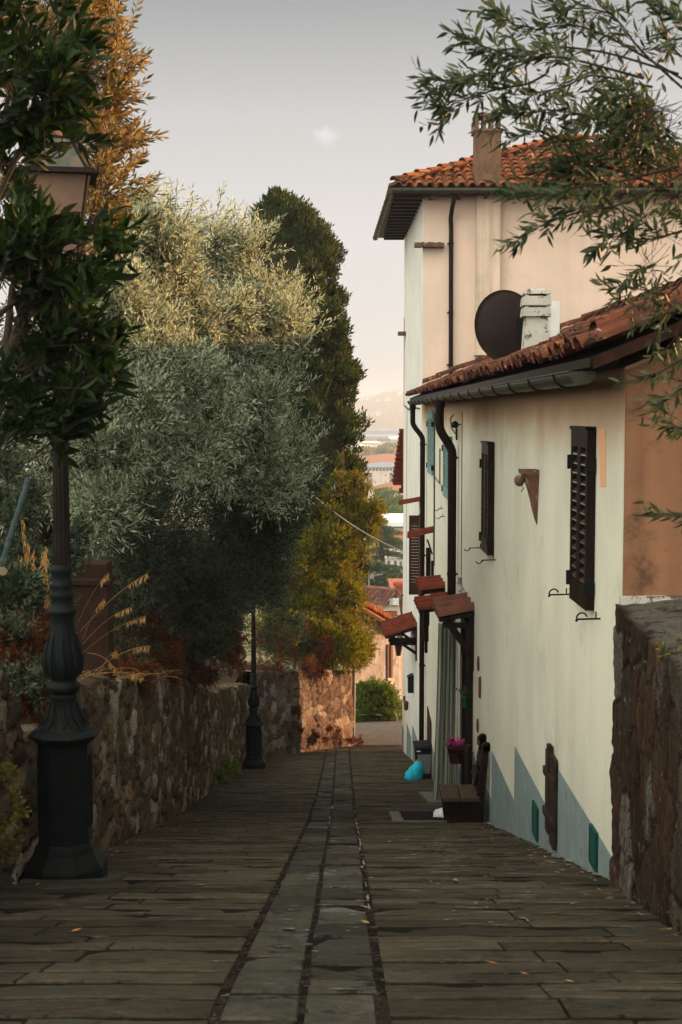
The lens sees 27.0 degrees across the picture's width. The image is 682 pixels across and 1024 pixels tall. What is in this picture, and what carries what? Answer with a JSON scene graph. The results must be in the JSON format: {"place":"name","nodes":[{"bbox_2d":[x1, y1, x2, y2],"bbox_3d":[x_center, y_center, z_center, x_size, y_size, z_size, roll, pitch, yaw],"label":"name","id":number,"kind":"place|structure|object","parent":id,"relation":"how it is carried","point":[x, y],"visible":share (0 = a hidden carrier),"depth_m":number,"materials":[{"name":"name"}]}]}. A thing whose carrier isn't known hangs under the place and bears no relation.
{"place":"outdoors","nodes":[
{"label":"outdoors","id":0,"kind":"place"},
{"bbox_2d":[0,446,375,669],"bbox_3d":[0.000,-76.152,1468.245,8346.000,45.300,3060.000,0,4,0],"label":"ground","id":1,"kind":"structure","parent":0,"point":[248,658],"depth_m":120.73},
{"bbox_2d":[0,664,249,888],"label":"retaining wall","id":2,"kind":"structure","parent":1,"relation":"on","point":[162,754],"depth_m":13.77,"materials":[{"name":"stone"}]},
{"bbox_2d":[0,757,31,863],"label":"wall fern","id":3,"kind":"object","parent":2,"relation":"attached to","point":[17,811],"depth_m":8.13,"materials":[{"name":"green plant"}]},
{"bbox_2d":[8,520,179,683],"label":"dry oat grass","id":4,"kind":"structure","parent":2,"relation":"on","point":[45,564],"depth_m":11.12,"materials":[{"name":"plant"}]},
{"bbox_2d":[238,669,353,757],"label":"lane wall","id":5,"kind":"structure","parent":1,"relation":"on","point":[329,701],"depth_m":35.40,"materials":[{"name":"stone"}]},
{"bbox_2d":[245,617,365,686],"bbox_3d":[-1.095,3.515,35.482,1.563,2.096,5.807,2,4,24],"label":"dry vine","id":6,"kind":"object","parent":5,"relation":"attached to","point":[309,666],"visible":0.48,"depth_m":35.93,"materials":[{"name":"brown plant"}]},
{"bbox_2d":[245,467,390,678],"bbox_3d":[-0.606,1.833,37.111,3.246,5.980,3.884,1,4,15],"label":"autumn creeper","id":7,"kind":"object","parent":5,"relation":"on","point":[333,538],"visible":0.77,"depth_m":37.41,"materials":[{"name":"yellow plant"}]},
{"bbox_2d":[247,185,375,669],"bbox_3d":[-0.842,-1.645,39.448,3.669,14.637,3.229,0,4,0],"label":"cypress tree","id":8,"kind":"object","parent":1,"relation":"on","point":[306,233],"visible":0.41,"depth_m":38.44,"materials":[{"name":"green plant"}]},
{"bbox_2d":[359,445,373,455],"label":"garden tree","id":9,"kind":"object","parent":1,"relation":"on","point":[368,450],"visible":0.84,"depth_m":688.51,"materials":[{"name":"green plant"}]},
{"bbox_2d":[362,441,379,447],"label":"office block","id":10,"kind":"structure","parent":1,"relation":"on","point":[374,443],"depth_m":899.29,"materials":[{"name":"white paint"}]},
{"bbox_2d":[346,601,402,709],"bbox_3d":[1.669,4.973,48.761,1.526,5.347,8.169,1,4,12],"label":"pink house","id":11,"kind":"structure","parent":1,"relation":"on","point":[387,661],"depth_m":46.99,"materials":[{"name":"paint"}]},
{"bbox_2d":[386,644,394,680],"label":"window","id":12,"kind":"structure","parent":11,"relation":"in","point":[389,647],"depth_m":47.41,"materials":[{"name":"brown wood"}]},
{"bbox_2d":[360,556,390,586],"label":"dark shrub tree","id":13,"kind":"object","parent":1,"relation":"on","point":[379,567],"visible":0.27,"depth_m":111.94,"materials":[{"name":"green plant"}]},
{"bbox_2d":[359,454,395,463],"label":"long block","id":14,"kind":"structure","parent":1,"relation":"on","point":[376,458],"depth_m":612.82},
{"bbox_2d":[356,429,398,433],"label":"factory hall","id":15,"kind":"structure","parent":1,"relation":"on","point":[382,431],"depth_m":1494.87,"materials":[{"name":"white"}]},
{"bbox_2d":[357,434,398,444],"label":"factory hall","id":16,"kind":"structure","parent":1,"relation":"on","point":[382,438],"depth_m":1198.70,"materials":[{"name":"white"}]},
{"bbox_2d":[371,495,387,555],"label":"round tree","id":17,"kind":"object","parent":1,"relation":"on","point":[379,496],"visible":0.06,"depth_m":215.18,"materials":[{"name":"green plant"}]},
{"bbox_2d":[365,462,394,498],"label":"apartment block","id":18,"kind":"structure","parent":1,"relation":"on","point":[380,473],"depth_m":520.37,"materials":[{"name":"white paint"}]},
{"bbox_2d":[361,585,402,616],"bbox_3d":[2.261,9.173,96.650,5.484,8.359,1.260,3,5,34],"label":"gabled house","id":19,"kind":"structure","parent":1,"relation":"on","point":[386,599],"depth_m":95.66,"materials":[{"name":"brown tile"}]},
{"bbox_2d":[368,572,381,584],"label":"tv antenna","id":20,"kind":"object","parent":19,"relation":"attached to","point":[372,575],"visible":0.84,"depth_m":97.52,"materials":[{"name":"grey metal"}]},
{"bbox_2d":[386,611,396,615],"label":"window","id":21,"kind":"structure","parent":19,"relation":"in","point":[392,613],"depth_m":95.40,"materials":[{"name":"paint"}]},
{"bbox_2d":[373,446,390,453],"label":"garden tree","id":22,"kind":"object","parent":1,"relation":"on","point":[381,450],"visible":0.66,"depth_m":695.16,"materials":[{"name":"green plant"}]},
{"bbox_2d":[371,486,393,499],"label":"round tree","id":23,"kind":"object","parent":1,"relation":"on","point":[384,489],"visible":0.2,"depth_m":289.59,"materials":[{"name":"green plant"}]},
{"bbox_2d":[366,518,402,570],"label":"cedar tree","id":24,"kind":"object","parent":1,"relation":"on","point":[388,533],"visible":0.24,"depth_m":125.01,"materials":[{"name":"green plant"}]},
{"bbox_2d":[371,482,402,496],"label":"house","id":25,"kind":"structure","parent":1,"relation":"on","point":[394,487],"depth_m":363.78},
{"bbox_2d":[374,489,400,505],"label":"round tree","id":26,"kind":"object","parent":1,"relation":"on","point":[384,494],"visible":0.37,"depth_m":250.19,"materials":[{"name":"green plant"}]},
{"bbox_2d":[377,442,397,447],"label":"round tree","id":27,"kind":"object","parent":1,"relation":"on","point":[391,444],"visible":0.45,"depth_m":819.66,"materials":[{"name":"green plant"}]},
{"bbox_2d":[381,513,402,529],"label":"white shed","id":28,"kind":"structure","parent":1,"relation":"on","point":[396,519],"depth_m":179.31,"materials":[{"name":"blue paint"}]},
{"bbox_2d":[388,446,396,453],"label":"garden tree","id":29,"kind":"object","parent":1,"relation":"on","point":[392,450],"visible":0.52,"depth_m":699.52,"materials":[{"name":"green plant"}]},
{"bbox_2d":[384,549,402,571],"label":"white house","id":30,"kind":"structure","parent":1,"relation":"on","point":[395,561],"depth_m":142.67,"materials":[{"name":"paint"}]},
{"bbox_2d":[384,505,402,512],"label":"round tree","id":31,"kind":"object","parent":1,"relation":"on","point":[396,509],"visible":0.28,"depth_m":209.02,"materials":[{"name":"green plant"}]},
{"bbox_2d":[388,436,398,444],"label":"warehouse","id":32,"kind":"structure","parent":1,"relation":"on","point":[394,439],"depth_m":1051.01,"materials":[{"name":"white"}]},
{"bbox_2d":[384,529,402,544],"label":"roofed villa","id":33,"kind":"object","parent":1,"relation":"on","point":[401,536],"visible":0.07,"depth_m":153.81,"materials":[{"name":"orange"}]},
{"bbox_2d":[385,495,402,508],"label":"round tree","id":34,"kind":"object","parent":1,"relation":"on","point":[396,499],"visible":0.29,"depth_m":230.07,"materials":[{"name":"green plant"}]},
{"bbox_2d":[388,578,402,593],"bbox_3d":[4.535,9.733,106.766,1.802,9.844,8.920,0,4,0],"label":"red house","id":35,"kind":"structure","parent":1,"relation":"on","point":[397,583],"depth_m":105.71,"materials":[{"name":"paint"}]},
{"bbox_2d":[389,566,402,577],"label":"dark shrub tree","id":36,"kind":"object","parent":1,"relation":"on","point":[394,572],"visible":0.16,"depth_m":114.38,"materials":[{"name":"green plant"}]},
{"bbox_2d":[373,113,681,762],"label":"tall house","id":37,"kind":"structure","parent":1,"relation":"on","point":[449,221],"depth_m":29.19,"materials":[{"name":"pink paint"}]},
{"bbox_2d":[308,491,402,551],"bbox_3d":[0.299,0.179,36.950,3.450,1.528,0.022,4,5,42],"label":"overhead cable","id":38,"kind":"object","parent":37,"relation":"attached to","point":[359,529],"visible":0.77,"depth_m":36.77,"materials":[{"name":"grey rubber"}]},
{"bbox_2d":[394,635,401,655],"bbox_3d":[1.273,2.953,31.479,0.210,0.460,0.182,0,4,0],"label":"wall lantern","id":39,"kind":"object","parent":37,"relation":"hanging from","point":[398,649],"depth_m":31.45,"materials":[{"name":"metal"}]},
{"bbox_2d":[405,277,681,879],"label":"village house","id":40,"kind":"structure","parent":1,"relation":"on","point":[544,550],"depth_m":11.46,"materials":[{"name":"beige paint"}]},
{"bbox_2d":[432,621,456,799],"bbox_3d":[1.454,2.828,19.857,0.427,2.597,0.135,-3,5,-39],"label":"door curtain","id":41,"kind":"object","parent":40,"relation":"hanging from","point":[444,770],"depth_m":19.85,"materials":[{"name":"fabric"}]},
{"bbox_2d":[445,734,473,763],"bbox_3d":[1.464,2.974,17.843,0.358,0.353,0.338,1,4,17],"label":"flower pot","id":42,"kind":"object","parent":40,"relation":"attached to","point":[456,749],"visible":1,"depth_m":17.79,"materials":[{"name":"brown ceramic"}]},
{"bbox_2d":[458,686,467,707],"bbox_3d":[1.601,2.361,18.210,0.217,0.288,0.211,0,4,0],"label":"hanging pot","id":43,"kind":"object","parent":40,"relation":"hanging from","point":[464,695],"visible":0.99,"depth_m":18.18,"materials":[{"name":"green plastic"}]},
{"bbox_2d":[461,617,472,783],"bbox_3d":[1.649,2.784,18.637,0.058,2.737,1.040,0,4,0],"label":"door","id":44,"kind":"structure","parent":40,"relation":"in","point":[467,676],"depth_m":18.66,"materials":[{"name":"brown wood"}]},
{"bbox_2d":[474,290,523,359],"bbox_3d":[1.973,-2.182,16.911,0.613,0.917,0.615,2,4,24],"label":"satellite dish","id":45,"kind":"object","parent":40,"relation":"on","point":[498,324],"visible":0.73,"depth_m":16.78,"materials":[{"name":"metal"}]},
{"bbox_2d":[520,288,551,348],"bbox_3d":[2.160,-1.942,15.804,0.328,1.081,0.328,0,4,0],"label":"chimney pot","id":46,"kind":"object","parent":40,"relation":"attached to","point":[535,304],"visible":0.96,"depth_m":15.67,"materials":[{"name":"white paint"}]},
{"bbox_2d":[548,301,559,336],"bbox_3d":[2.508,-2.161,16.741,0.110,0.625,0.200,0,4,0],"label":"antenna panel","id":47,"kind":"object","parent":40,"relation":"on","point":[554,323],"visible":0.57,"depth_m":16.64,"materials":[{"name":"white paint"}]},
{"bbox_2d":[152,658,265,687],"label":"terrace","id":48,"kind":"structure","parent":0,"point":[226,678],"depth_m":32.03,"materials":[{"name":"grey stone"}]},
{"bbox_2d":[0,593,77,723],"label":"dry bush","id":49,"kind":"object","parent":48,"relation":"on","point":[36,640],"visible":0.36,"depth_m":9.49,"materials":[{"name":"brown plant"}]},
{"bbox_2d":[0,448,93,714],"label":"ivy bush","id":50,"kind":"object","parent":48,"relation":"on","point":[23,582],"visible":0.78,"depth_m":10.57,"materials":[{"name":"green plant"}]},
{"bbox_2d":[0,567,6,576],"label":"log end","id":51,"kind":"object","parent":50,"relation":"on","point":[3,571],"visible":1,"depth_m":9.55,"materials":[{"name":"brown wood"}]},
{"bbox_2d":[0,477,32,566],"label":"garden cane","id":52,"kind":"object","parent":50,"relation":"on","point":[16,518],"visible":0.99,"depth_m":10.21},
{"bbox_2d":[71,524,82,566],"bbox_3d":[-2.204,0.425,11.657,0.187,0.655,0.071,0,4,0],"label":"garden cane","id":53,"kind":"object","parent":50,"relation":"on","point":[76,545],"visible":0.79,"depth_m":11.63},
{"bbox_2d":[0,298,137,589],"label":"background hedge","id":54,"kind":"object","parent":48,"relation":"on","point":[5,534],"visible":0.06,"depth_m":20.64,"materials":[{"name":"green plant"}]},
{"bbox_2d":[0,0,150,468],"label":"laurel bush","id":55,"kind":"object","parent":48,"relation":"on","point":[35,238],"visible":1,"depth_m":5.77,"materials":[{"name":"green plant"}]},
{"bbox_2d":[0,0,168,445],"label":"bay tree","id":56,"kind":"object","parent":48,"relation":"on","point":[106,157],"visible":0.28,"depth_m":10.54,"materials":[{"name":"orange plant"}]},
{"bbox_2d":[72,560,115,679],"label":"gate pillar","id":57,"kind":"structure","parent":48,"relation":"on","point":[89,579],"depth_m":12.34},
{"bbox_2d":[0,170,263,621],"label":"olive tree","id":58,"kind":"object","parent":48,"relation":"on","point":[162,259],"visible":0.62,"depth_m":13.68,"materials":[{"name":"green plant"}]},
{"bbox_2d":[84,515,314,681],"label":"undergrowth","id":59,"kind":"object","parent":48,"relation":"on","point":[294,619],"visible":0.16,"depth_m":27.67,"materials":[{"name":"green plant"}]},
{"bbox_2d":[114,600,296,698],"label":"undergrowth","id":60,"kind":"object","parent":48,"relation":"on","point":[171,656],"visible":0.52,"depth_m":17.26,"materials":[{"name":"brown plant"}]},
{"bbox_2d":[72,445,348,677],"bbox_3d":[-1.619,1.051,18.217,3.458,4.406,6.309,0,4,0],"label":"olive tree","id":61,"kind":"object","parent":48,"relation":"on","point":[193,597],"visible":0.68,"depth_m":17.61,"materials":[{"name":"green plant"}]},
{"bbox_2d":[113,176,342,664],"bbox_3d":[-1.530,-0.624,16.948,3.126,6.721,3.407,0,4,0],"label":"olive tree","id":62,"kind":"object","parent":48,"relation":"on","point":[259,297],"visible":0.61,"depth_m":16.52,"materials":[{"name":"green plant"}]},
{"bbox_2d":[28,391,403,442],"bbox_3d":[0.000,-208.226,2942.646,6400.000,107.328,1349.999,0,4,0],"label":"hills","id":63,"kind":"structure","parent":0,"point":[373,403],"depth_m":2857.56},
{"bbox_2d":[354,387,403,428],"bbox_3d":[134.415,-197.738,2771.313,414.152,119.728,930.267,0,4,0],"label":"plain woods","id":64,"kind":"object","parent":63,"relation":"on","point":[379,418],"visible":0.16,"depth_m":2760.12,"materials":[{"name":"beige"}]},
{"bbox_2d":[0,745,681,1023],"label":"street","id":65,"kind":"structure","parent":0,"point":[584,994],"depth_m":6.55,"materials":[{"name":"stone"}]},
{"bbox_2d":[20,873,120,883],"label":"footing slab","id":66,"kind":"structure","parent":65,"relation":"on","point":[110,878],"depth_m":8.64,"materials":[{"name":"grey stone"}]},
{"bbox_2d":[14,130,107,879],"bbox_3d":[-1.720,-0.010,8.740,0.513,4.910,0.513,-1,4,-11],"label":"street lamp","id":67,"kind":"object","parent":66,"relation":"on","point":[63,734],"visible":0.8,"depth_m":8.71,"materials":[{"name":"metal"}]},
{"bbox_2d":[215,756,241,783],"bbox_3d":[-1.994,4.696,25.693,0.471,1.084,3.774,0,4,0],"label":"wall base weed","id":68,"kind":"object","parent":65,"relation":"on","point":[226,774],"depth_m":24.90,"materials":[{"name":"green plant"}]},
{"bbox_2d":[242,607,265,768],"bbox_3d":[-1.806,2.995,29.377,0.513,4.910,0.513,-1,4,-11],"label":"street lamp","id":69,"kind":"object","parent":65,"relation":"on","point":[254,758],"visible":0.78,"depth_m":29.35,"materials":[{"name":"metal"}]},
{"bbox_2d":[220,746,376,1023],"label":"street channel","id":70,"kind":"object","parent":65,"relation":"on","point":[273,938],"visible":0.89,"depth_m":5.99,"materials":[{"name":"grey stone"}]},
{"bbox_2d":[205,746,390,1023],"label":"joint grit","id":71,"kind":"object","parent":70,"relation":"on","point":[382,1013],"visible":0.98,"depth_m":5.37,"materials":[{"name":"grey gravel"}]},
{"bbox_2d":[302,843,354,844],"bbox_3d":[-0.107,2.876,12.328,0.456,0.033,0.100,0,4,0],"label":"drain slot","id":72,"kind":"object","parent":70,"relation":"on","point":[334,843],"visible":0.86,"depth_m":12.29,"materials":[{"name":"brown metal"}]},
{"bbox_2d":[3,803,680,988],"bbox_3d":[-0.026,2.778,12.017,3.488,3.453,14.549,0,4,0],"label":"fallen leaves","id":73,"kind":"object","parent":65,"relation":"on","point":[555,861],"visible":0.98,"depth_m":8.78,"materials":[{"name":"brown plant"}]},
{"bbox_2d":[404,759,424,780],"bbox_3d":[1.333,4.698,25.902,0.347,0.395,0.335,2,4,27],"label":"rubbish bag","id":74,"kind":"object","parent":65,"relation":"on","point":[415,771],"visible":0.96,"depth_m":25.80,"materials":[{"name":"blue plastic"}]},
{"bbox_2d":[413,740,431,778],"bbox_3d":[1.518,4.623,26.422,0.349,0.705,0.440,0,4,0],"label":"waste bin","id":75,"kind":"object","parent":65,"relation":"on","point":[423,751],"visible":0.84,"depth_m":26.24,"materials":[{"name":"black plastic"}]},
{"bbox_2d":[399,811,445,819],"bbox_3d":[1.184,3.664,17.144,0.904,0.348,1.506,0,4,0],"label":"floor grate","id":76,"kind":"object","parent":65,"relation":"on","point":[416,815],"visible":0.52,"depth_m":17.15,"materials":[{"name":"brown metal"}]},
{"bbox_2d":[433,808,443,817],"bbox_3d":[1.206,3.600,17.005,0.234,0.115,0.367,0,4,0],"label":"plastic bag","id":77,"kind":"object","parent":76,"relation":"on","point":[438,812],"visible":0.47,"depth_m":16.93,"materials":[{"name":"white plastic"}]},
{"bbox_2d":[389,811,484,821],"bbox_3d":[1.121,3.678,17.147,1.078,0.371,1.595,0,4,0],"label":"stone border","id":78,"kind":"object","parent":65,"relation":"on","point":[395,815],"visible":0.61,"depth_m":16.57,"materials":[{"name":"grey stone"}]},
{"bbox_2d":[439,733,489,822],"bbox_3d":[1.415,3.100,16.238,0.559,1.045,0.590,0,4,0],"label":"bench","id":79,"kind":"object","parent":65,"relation":"on","point":[463,803],"visible":0.99,"depth_m":16.02,"materials":[{"name":"brown wood"}]},
{"bbox_2d":[0,0,681,400],"label":"sky","id":80,"kind":"structure","parent":0,"point":[306,98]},
{"bbox_2d":[355,699,401,744],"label":"road","id":81,"kind":"structure","parent":0,"point":[380,732],"depth_m":41.03,"materials":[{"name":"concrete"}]},
{"bbox_2d":[288,703,364,745],"bbox_3d":[-0.091,5.519,36.495,0.935,1.919,4.490,2,4,25],"label":"wall foot weed","id":82,"kind":"object","parent":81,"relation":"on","point":[300,729],"depth_m":35.01,"materials":[{"name":"green plant"}]},
{"bbox_2d":[352,670,355,744],"bbox_3d":[0.344,5.290,38.457,0.115,2.456,0.095,0,4,0],"label":"metal pole","id":83,"kind":"object","parent":81,"relation":"on","point":[353,686],"visible":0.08,"depth_m":38.40,"materials":[{"name":"metal"}]},
{"bbox_2d":[355,675,401,721],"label":"roadside shrub","id":84,"kind":"object","parent":81,"relation":"on","point":[381,697],"visible":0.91,"depth_m":43.74,"materials":[{"name":"green plant"}]},
{"bbox_2d":[359,708,397,720],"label":"handrail","id":85,"kind":"object","parent":81,"relation":"on","point":[382,715],"visible":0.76,"depth_m":43.42,"materials":[{"name":"grey metal"}]},
{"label":"yard","id":86,"kind":"structure","parent":0,"visible":0},
{"bbox_2d":[404,0,681,532],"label":"olive tree","id":87,"kind":"object","parent":86,"relation":"on","point":[628,119],"visible":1,"depth_m":4.36,"materials":[{"name":"green plant"}]},
{"bbox_2d":[609,599,681,935],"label":"parapet wall","id":88,"kind":"structure","parent":86,"relation":"on","point":[645,861],"depth_m":7.24,"materials":[{"name":"stone"}]},
{"bbox_2d":[654,632,681,657],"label":"yellow weed","id":89,"kind":"object","parent":88,"relation":"on","point":[660,647],"visible":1,"depth_m":6.47,"materials":[{"name":"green plant"}]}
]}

